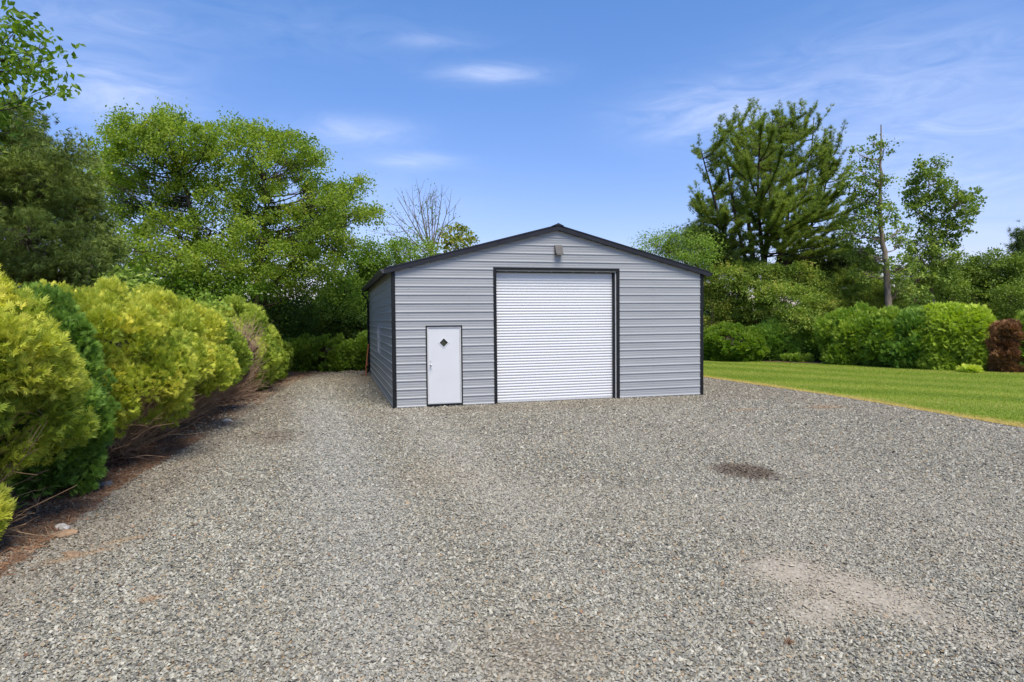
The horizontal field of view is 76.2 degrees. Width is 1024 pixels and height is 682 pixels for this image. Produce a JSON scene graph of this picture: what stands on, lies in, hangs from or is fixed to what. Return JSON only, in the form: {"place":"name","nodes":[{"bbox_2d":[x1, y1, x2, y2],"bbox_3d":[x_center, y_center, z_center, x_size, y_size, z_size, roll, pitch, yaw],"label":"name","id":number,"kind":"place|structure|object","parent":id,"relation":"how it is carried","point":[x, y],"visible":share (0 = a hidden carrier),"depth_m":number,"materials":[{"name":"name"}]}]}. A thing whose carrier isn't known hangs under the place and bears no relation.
{"place":"outdoors","nodes":[
{"label":"outdoors","id":0,"kind":"place"},
{"bbox_2d":[0,370,324,582],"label":"mulch bed","id":1,"kind":"object","parent":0,"point":[234,403],"visible":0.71,"depth_m":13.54,"materials":[{"name":"brown plant"}]},
{"bbox_2d":[0,481,27,540],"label":"golden arborvitae","id":2,"kind":"object","parent":1,"relation":"on","point":[7,504],"visible":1,"depth_m":6.69,"materials":[{"name":"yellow plant"}]},
{"bbox_2d":[14,485,64,511],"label":"seedling","id":3,"kind":"object","parent":1,"relation":"on","point":[33,497],"visible":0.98,"depth_m":8.03,"materials":[{"name":"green plant"}]},
{"bbox_2d":[0,0,85,156],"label":"leafy tree","id":4,"kind":"object","parent":1,"relation":"on","point":[18,30],"visible":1,"depth_m":13.13,"materials":[{"name":"green plant"}]},
{"bbox_2d":[0,264,100,536],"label":"golden arborvitae","id":5,"kind":"object","parent":1,"relation":"on","point":[37,352],"visible":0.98,"depth_m":7.05,"materials":[{"name":"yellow plant"}]},
{"bbox_2d":[0,280,121,500],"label":"green arborvitae","id":6,"kind":"object","parent":1,"relation":"on","point":[89,468],"visible":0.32,"depth_m":8.86,"materials":[{"name":"green plant"}]},
{"bbox_2d":[0,86,137,291],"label":"cedar tree","id":7,"kind":"object","parent":1,"relation":"on","point":[41,191],"visible":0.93,"depth_m":16.37,"materials":[{"name":"green plant"}]},
{"bbox_2d":[31,274,203,465],"bbox_3d":[-7.109,0.476,10.811,3.732,3.170,4.719,-1,2,-15],"label":"golden arborvitae","id":8,"kind":"object","parent":1,"relation":"on","point":[144,358],"visible":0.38,"depth_m":10.43,"materials":[{"name":"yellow plant"}]},
{"bbox_2d":[81,264,161,292],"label":"young tree","id":9,"kind":"object","parent":1,"relation":"on","point":[132,283],"visible":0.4,"depth_m":16.01,"materials":[{"name":"green plant"}]},
{"bbox_2d":[103,246,164,292],"bbox_3d":[-12.876,-0.607,20.711,3.366,4.716,5.626,-2,3,-43],"label":"understory bush","id":10,"kind":"object","parent":1,"relation":"on","point":[147,279],"visible":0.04,"depth_m":19.79,"materials":[{"name":"green plant"}]},
{"bbox_2d":[75,97,257,299],"bbox_3d":[-15.266,-4.352,26.713,7.584,11.845,11.086,-2,2,-36],"label":"broadleaf tree","id":11,"kind":"object","parent":1,"relation":"on","point":[139,140],"visible":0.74,"depth_m":25.80,"materials":[{"name":"green plant"}]},
{"bbox_2d":[104,282,242,437],"bbox_3d":[-7.859,0.337,14.027,3.962,3.230,4.448,-1,2,-15],"label":"golden arborvitae","id":12,"kind":"object","parent":1,"relation":"on","point":[207,327],"visible":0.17,"depth_m":13.68,"materials":[{"name":"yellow plant"}]},
{"bbox_2d":[140,253,236,301],"bbox_3d":[-12.514,-0.883,24.326,4.368,5.008,4.174,-1,2,-15],"label":"understory bush","id":13,"kind":"object","parent":1,"relation":"on","point":[180,283],"visible":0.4,"depth_m":23.91,"materials":[{"name":"green plant"}]},
{"bbox_2d":[147,296,253,414],"bbox_3d":[-8.387,0.343,16.505,3.506,3.055,3.851,-1,2,-15],"label":"golden arborvitae","id":14,"kind":"object","parent":1,"relation":"on","point":[242,351],"visible":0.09,"depth_m":16.46,"materials":[{"name":"green plant"}]},
{"bbox_2d":[179,287,235,312],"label":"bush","id":15,"kind":"object","parent":1,"relation":"on","point":[211,300],"visible":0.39,"depth_m":19.63,"materials":[{"name":"green plant"}]},
{"bbox_2d":[196,311,275,403],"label":"dead arborvitae","id":16,"kind":"object","parent":1,"relation":"on","point":[237,394],"visible":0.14,"depth_m":19.22,"materials":[{"name":"brown plant"}]},
{"bbox_2d":[198,293,281,393],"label":"golden arborvitae","id":17,"kind":"object","parent":1,"relation":"on","point":[270,366],"visible":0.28,"depth_m":21.41,"materials":[{"name":"green plant"}]},
{"bbox_2d":[189,265,295,323],"bbox_3d":[-11.194,-0.728,25.632,4.854,4.586,3.190,1,2,30],"label":"understory bush","id":18,"kind":"object","parent":1,"relation":"on","point":[237,289],"visible":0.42,"depth_m":24.81,"materials":[{"name":"green plant"}]},
{"bbox_2d":[240,324,289,383],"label":"golden arborvitae","id":19,"kind":"object","parent":1,"relation":"on","point":[284,360],"visible":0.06,"depth_m":24.59,"materials":[{"name":"green plant"}]},
{"bbox_2d":[242,264,323,340],"bbox_3d":[-10.952,-1.117,30.587,4.379,5.020,5.556,-1,2,-15],"label":"understory bush","id":20,"kind":"object","parent":1,"relation":"on","point":[291,319],"visible":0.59,"depth_m":30.55,"materials":[{"name":"green plant"}]},
{"bbox_2d":[278,336,293,378],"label":"golden arborvitae","id":21,"kind":"object","parent":1,"relation":"on","point":[287,346],"visible":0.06,"depth_m":26.67,"materials":[{"name":"green plant"}]},
{"bbox_2d":[200,106,391,311],"bbox_3d":[-10.359,-4.516,27.978,10.855,11.989,8.430,0,2,14],"label":"broadleaf tree","id":22,"kind":"object","parent":1,"relation":"on","point":[331,215],"visible":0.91,"depth_m":26.63,"materials":[{"name":"green plant"}]},
{"bbox_2d":[286,333,324,371],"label":"rounded shrub","id":23,"kind":"object","parent":1,"relation":"on","point":[301,362],"visible":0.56,"depth_m":29.85,"materials":[{"name":"green plant"}]},
{"bbox_2d":[0,372,1023,681],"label":"gravel drive","id":24,"kind":"structure","parent":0,"point":[796,572],"depth_m":6.65,"materials":[{"name":"grey gravel"}]},
{"bbox_2d":[54,523,70,529],"bbox_3d":[-5.100,2.126,7.425,0.219,0.100,0.117,0,2,22],"label":"stone","id":25,"kind":"object","parent":24,"relation":"on","point":[64,526],"visible":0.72,"depth_m":7.39,"materials":[{"name":"white stone"}]},
{"bbox_2d":[50,529,79,538],"bbox_3d":[-4.932,2.135,7.201,0.168,0.094,0.268,1,2,34],"label":"stone","id":26,"kind":"object","parent":24,"relation":"on","point":[65,533],"visible":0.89,"depth_m":7.16,"materials":[{"name":"beige stone"}]},
{"bbox_2d":[61,551,79,557],"bbox_3d":[-4.462,2.154,6.596,0.284,0.065,0.115,1,2,30],"label":"stone","id":27,"kind":"object","parent":24,"relation":"on","point":[73,554],"visible":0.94,"depth_m":6.55,"materials":[{"name":"beige stone"}]},
{"bbox_2d":[97,481,112,488],"bbox_3d":[-5.819,2.064,9.336,0.211,0.112,0.282,0,2,12],"label":"stone","id":28,"kind":"object","parent":24,"relation":"on","point":[102,484],"visible":0.56,"depth_m":9.28,"materials":[{"name":"grey stone"}]},
{"bbox_2d":[365,344,368,373],"bbox_3d":[-6.102,0.791,27.477,0.232,1.327,0.098,-2,3,-40],"label":"leaning post","id":29,"kind":"object","parent":24,"relation":"on","point":[366,360],"visible":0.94,"depth_m":27.47,"materials":[{"name":"brown wood"}]},
{"bbox_2d":[0,379,955,656],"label":"fallen leaves","id":30,"kind":"object","parent":24,"relation":"on","point":[222,521],"visible":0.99,"depth_m":7.39,"materials":[{"name":"brown plant"}]},
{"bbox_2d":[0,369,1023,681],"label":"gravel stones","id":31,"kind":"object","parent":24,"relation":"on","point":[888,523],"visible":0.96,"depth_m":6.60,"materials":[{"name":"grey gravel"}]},
{"bbox_2d":[361,223,712,408],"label":"metal garage","id":32,"kind":"structure","parent":24,"relation":"on","point":[558,311],"depth_m":18.40,"materials":[{"name":"grey metal"}]},
{"bbox_2d":[377,323,379,353],"bbox_3d":[-4.491,-0.082,22.087,0.075,1.030,0.770,-1,2,-15],"label":"window","id":33,"kind":"structure","parent":32,"relation":"in","point":[378,324],"depth_m":22.36,"materials":[{"name":"glass"}]},
{"bbox_2d":[426,325,462,406],"bbox_3d":[-1.819,0.668,17.556,0.984,2.177,0.209,-1,2,-15],"label":"entry door","id":34,"kind":"structure","parent":32,"relation":"in","point":[444,355],"depth_m":17.54,"materials":[{"name":"white paint"}]},
{"bbox_2d":[493,267,619,403],"bbox_3d":[1.270,-0.237,18.482,3.734,3.865,0.286,-1,2,-15],"label":"roll up door","id":35,"kind":"structure","parent":32,"relation":"in","point":[556,333],"depth_m":18.51,"materials":[{"name":"paint"}]},
{"bbox_2d":[783,635,796,644],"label":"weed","id":36,"kind":"object","parent":24,"relation":"on","point":[789,640],"visible":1,"depth_m":4.65,"materials":[{"name":"brown plant"}]},
{"bbox_2d":[0,0,1023,310],"label":"sky","id":37,"kind":"structure","parent":0,"point":[585,116],"materials":[{"name":"blue"}]},
{"bbox_2d":[675,216,767,326],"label":"tree","id":38,"kind":"object","parent":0,"point":[728,256],"visible":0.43,"depth_m":39.32,"materials":[{"name":"green plant"}]},
{"bbox_2d":[750,360,888,365],"bbox_3d":[24.670,1.145,27.796,48.745,0.001,11.986,1,2,36],"label":"mulch border","id":39,"kind":"object","parent":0,"point":[818,361],"visible":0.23,"depth_m":33.16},
{"bbox_2d":[628,223,728,276],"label":"broadleaf tree","id":40,"kind":"object","parent":39,"relation":"on","point":[674,248],"visible":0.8,"depth_m":39.05,"materials":[{"name":"green plant"}]},
{"bbox_2d":[703,276,738,337],"bbox_3d":[11.193,-1.287,36.722,2.914,5.676,3.870,0,2,22],"label":"viburnum","id":41,"kind":"object","parent":39,"relation":"on","point":[715,315],"visible":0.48,"depth_m":36.66,"materials":[{"name":"green plant"}]},
{"bbox_2d":[703,321,770,361],"bbox_3d":[11.914,0.087,34.886,3.887,2.390,3.877,-1,2,-15],"label":"rounded shrub","id":42,"kind":"object","parent":39,"relation":"on","point":[738,341],"visible":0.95,"depth_m":33.79,"materials":[{"name":"green plant"}]},
{"bbox_2d":[703,258,841,337],"bbox_3d":[14.523,-1.940,36.869,7.927,5.776,7.938,0,2,25],"label":"viburnum","id":43,"kind":"object","parent":39,"relation":"on","point":[741,283],"visible":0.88,"depth_m":36.20,"materials":[{"name":"green plant"}]},
{"bbox_2d":[752,314,804,360],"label":"green arborvitae","id":44,"kind":"object","parent":39,"relation":"on","point":[779,342],"visible":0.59,"depth_m":33.89,"materials":[{"name":"green plant"}]},
{"bbox_2d":[779,352,814,361],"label":"shrub","id":45,"kind":"object","parent":39,"relation":"on","point":[798,357],"visible":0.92,"depth_m":33.16,"materials":[{"name":"green plant"}]},
{"bbox_2d":[794,315,821,360],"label":"green arborvitae","id":46,"kind":"object","parent":39,"relation":"on","point":[808,341],"visible":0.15,"depth_m":33.71,"materials":[{"name":"green plant"}]},
{"bbox_2d":[812,300,877,364],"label":"green arborvitae","id":47,"kind":"object","parent":39,"relation":"on","point":[839,332],"visible":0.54,"depth_m":30.89,"materials":[{"name":"green plant"}]},
{"bbox_2d":[856,305,900,367],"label":"green arborvitae","id":48,"kind":"object","parent":39,"relation":"on","point":[880,324],"visible":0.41,"depth_m":29.43,"materials":[{"name":"green plant"}]},
{"bbox_2d":[832,125,925,306],"bbox_3d":[20.258,-5.503,36.160,4.544,12.840,4.404,0,2,18],"label":"poplar tree","id":49,"kind":"object","parent":39,"relation":"on","point":[882,238],"visible":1,"depth_m":36.02,"materials":[{"name":"green plant"}]},
{"bbox_2d":[877,307,938,368],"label":"green arborvitae","id":50,"kind":"object","parent":39,"relation":"on","point":[900,354],"visible":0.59,"depth_m":28.39,"materials":[{"name":"green plant"}]},
{"bbox_2d":[900,303,935,310],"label":"green arborvitae","id":51,"kind":"object","parent":39,"relation":"on","point":[909,307],"depth_m":31.69,"materials":[{"name":"green plant"}]},
{"bbox_2d":[956,302,998,370],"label":"lime arborvitae","id":52,"kind":"object","parent":39,"relation":"on","point":[983,318],"visible":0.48,"depth_m":26.81,"materials":[{"name":"green plant"}]},
{"bbox_2d":[984,318,1023,372],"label":"brown shrub","id":53,"kind":"object","parent":39,"relation":"on","point":[1005,352],"visible":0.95,"depth_m":26.05,"materials":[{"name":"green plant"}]},
{"bbox_2d":[1013,310,1023,364],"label":"green arborvitae","id":54,"kind":"object","parent":39,"relation":"on","point":[1020,315],"visible":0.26,"depth_m":26.14,"materials":[{"name":"green plant"}]},
{"bbox_2d":[767,243,883,299],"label":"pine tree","id":55,"kind":"object","parent":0,"point":[831,261],"visible":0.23,"depth_m":43.78,"materials":[{"name":"green plant"}]},
{"bbox_2d":[810,265,905,312],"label":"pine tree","id":56,"kind":"object","parent":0,"point":[849,293],"visible":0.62,"depth_m":37.61,"materials":[{"name":"green plant"}]},
{"bbox_2d":[703,360,1023,427],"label":"lawn","id":57,"kind":"structure","parent":0,"point":[923,395],"depth_m":21.28,"materials":[{"name":"green plant"}]},
{"bbox_2d":[902,301,986,370],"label":"lime arborvitae","id":58,"kind":"object","parent":57,"relation":"on","point":[945,321],"visible":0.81,"depth_m":27.31,"materials":[{"name":"green plant"}]},
{"bbox_2d":[954,363,983,372],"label":"shrub","id":59,"kind":"object","parent":57,"relation":"on","point":[970,368],"visible":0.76,"depth_m":26.06,"materials":[{"name":"green plant"}]},
{"label":"ground","id":60,"kind":"structure","parent":0,"visible":0},
{"bbox_2d":[365,180,459,251],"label":"bare tree","id":61,"kind":"object","parent":60,"relation":"on","point":[427,223],"visible":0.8,"depth_m":39.10,"materials":[{"name":"grey twig"},{"name":"bark"}]},
{"bbox_2d":[18,268,1008,340],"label":"distant wood","id":62,"kind":"object","parent":60,"relation":"on","point":[704,309],"depth_m":63.04,"materials":[{"name":"green plant"}]},
{"bbox_2d":[687,96,869,325],"bbox_3d":[16.119,-7.819,39.783,10.627,16.096,15.173,0,2,20],"label":"pine tree","id":63,"kind":"object","parent":60,"relation":"on","point":[775,207],"visible":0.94,"depth_m":39.04,"materials":[{"name":"green plant"}]},
{"bbox_2d":[890,153,988,309],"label":"poplar tree","id":64,"kind":"object","parent":60,"relation":"on","point":[930,278],"visible":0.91,"depth_m":40.35,"materials":[{"name":"green plant"}]},
{"bbox_2d":[905,251,988,305],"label":"broadleaf tree","id":65,"kind":"object","parent":60,"relation":"on","point":[955,296],"visible":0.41,"depth_m":44.11,"materials":[{"name":"green plant"}]},
{"bbox_2d":[949,243,1023,320],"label":"broadleaf tree","id":66,"kind":"object","parent":60,"relation":"on","point":[984,270],"visible":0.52,"depth_m":45.00,"materials":[{"name":"green plant"}]},
{"bbox_2d":[978,249,1023,319],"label":"broadleaf tree","id":67,"kind":"object","parent":60,"relation":"on","point":[1010,312],"visible":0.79,"depth_m":42.82,"materials":[{"name":"green plant"}]},
{"bbox_2d":[1003,219,1023,265],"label":"spruce tree","id":68,"kind":"object","parent":60,"relation":"on","point":[1017,245],"visible":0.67,"depth_m":50.60,"materials":[{"name":"green plant"}]},
{"label":"dirt track","id":69,"kind":"structure","parent":0,"visible":0},
{"bbox_2d":[284,282,363,343],"bbox_3d":[-9.855,-0.974,33.647,4.543,4.502,4.466,0,2,17],"label":"understory bush","id":70,"kind":"object","parent":69,"relation":"on","point":[326,321],"visible":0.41,"depth_m":33.04,"materials":[{"name":"green plant"}]},
{"bbox_2d":[307,332,355,371],"bbox_3d":[-8.450,0.604,30.492,2.597,2.100,2.475,0,2,3],"label":"rounded shrub","id":71,"kind":"object","parent":69,"relation":"on","point":[334,354],"visible":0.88,"depth_m":29.76,"materials":[{"name":"green plant"}]},
{"bbox_2d":[328,286,366,339],"bbox_3d":[-8.075,-0.987,34.196,3.617,4.456,4.198,-1,2,-15],"label":"understory bush","id":72,"kind":"object","parent":69,"relation":"on","point":[361,320],"visible":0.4,"depth_m":33.47,"materials":[{"name":"green plant"}]},
{"bbox_2d":[349,330,369,370],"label":"rounded shrub","id":73,"kind":"object","parent":69,"relation":"on","point":[359,353],"visible":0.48,"depth_m":29.99,"materials":[{"name":"green plant"}]},
{"bbox_2d":[306,227,417,335],"bbox_3d":[-7.825,-2.362,33.103,4.709,7.284,6.862,0,2,27],"label":"broadleaf tree","id":74,"kind":"object","parent":69,"relation":"on","point":[367,265],"visible":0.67,"depth_m":33.18,"materials":[{"name":"green plant"}]},
{"bbox_2d":[377,224,446,264],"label":"broadleaf tree","id":75,"kind":"object","parent":69,"relation":"on","point":[412,250],"visible":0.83,"depth_m":34.61,"materials":[{"name":"green plant"}]},
{"bbox_2d":[426,222,479,254],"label":"broadleaf tree","id":76,"kind":"object","parent":69,"relation":"on","point":[457,239],"visible":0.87,"depth_m":36.70,"materials":[{"name":"green plant"}]}
]}

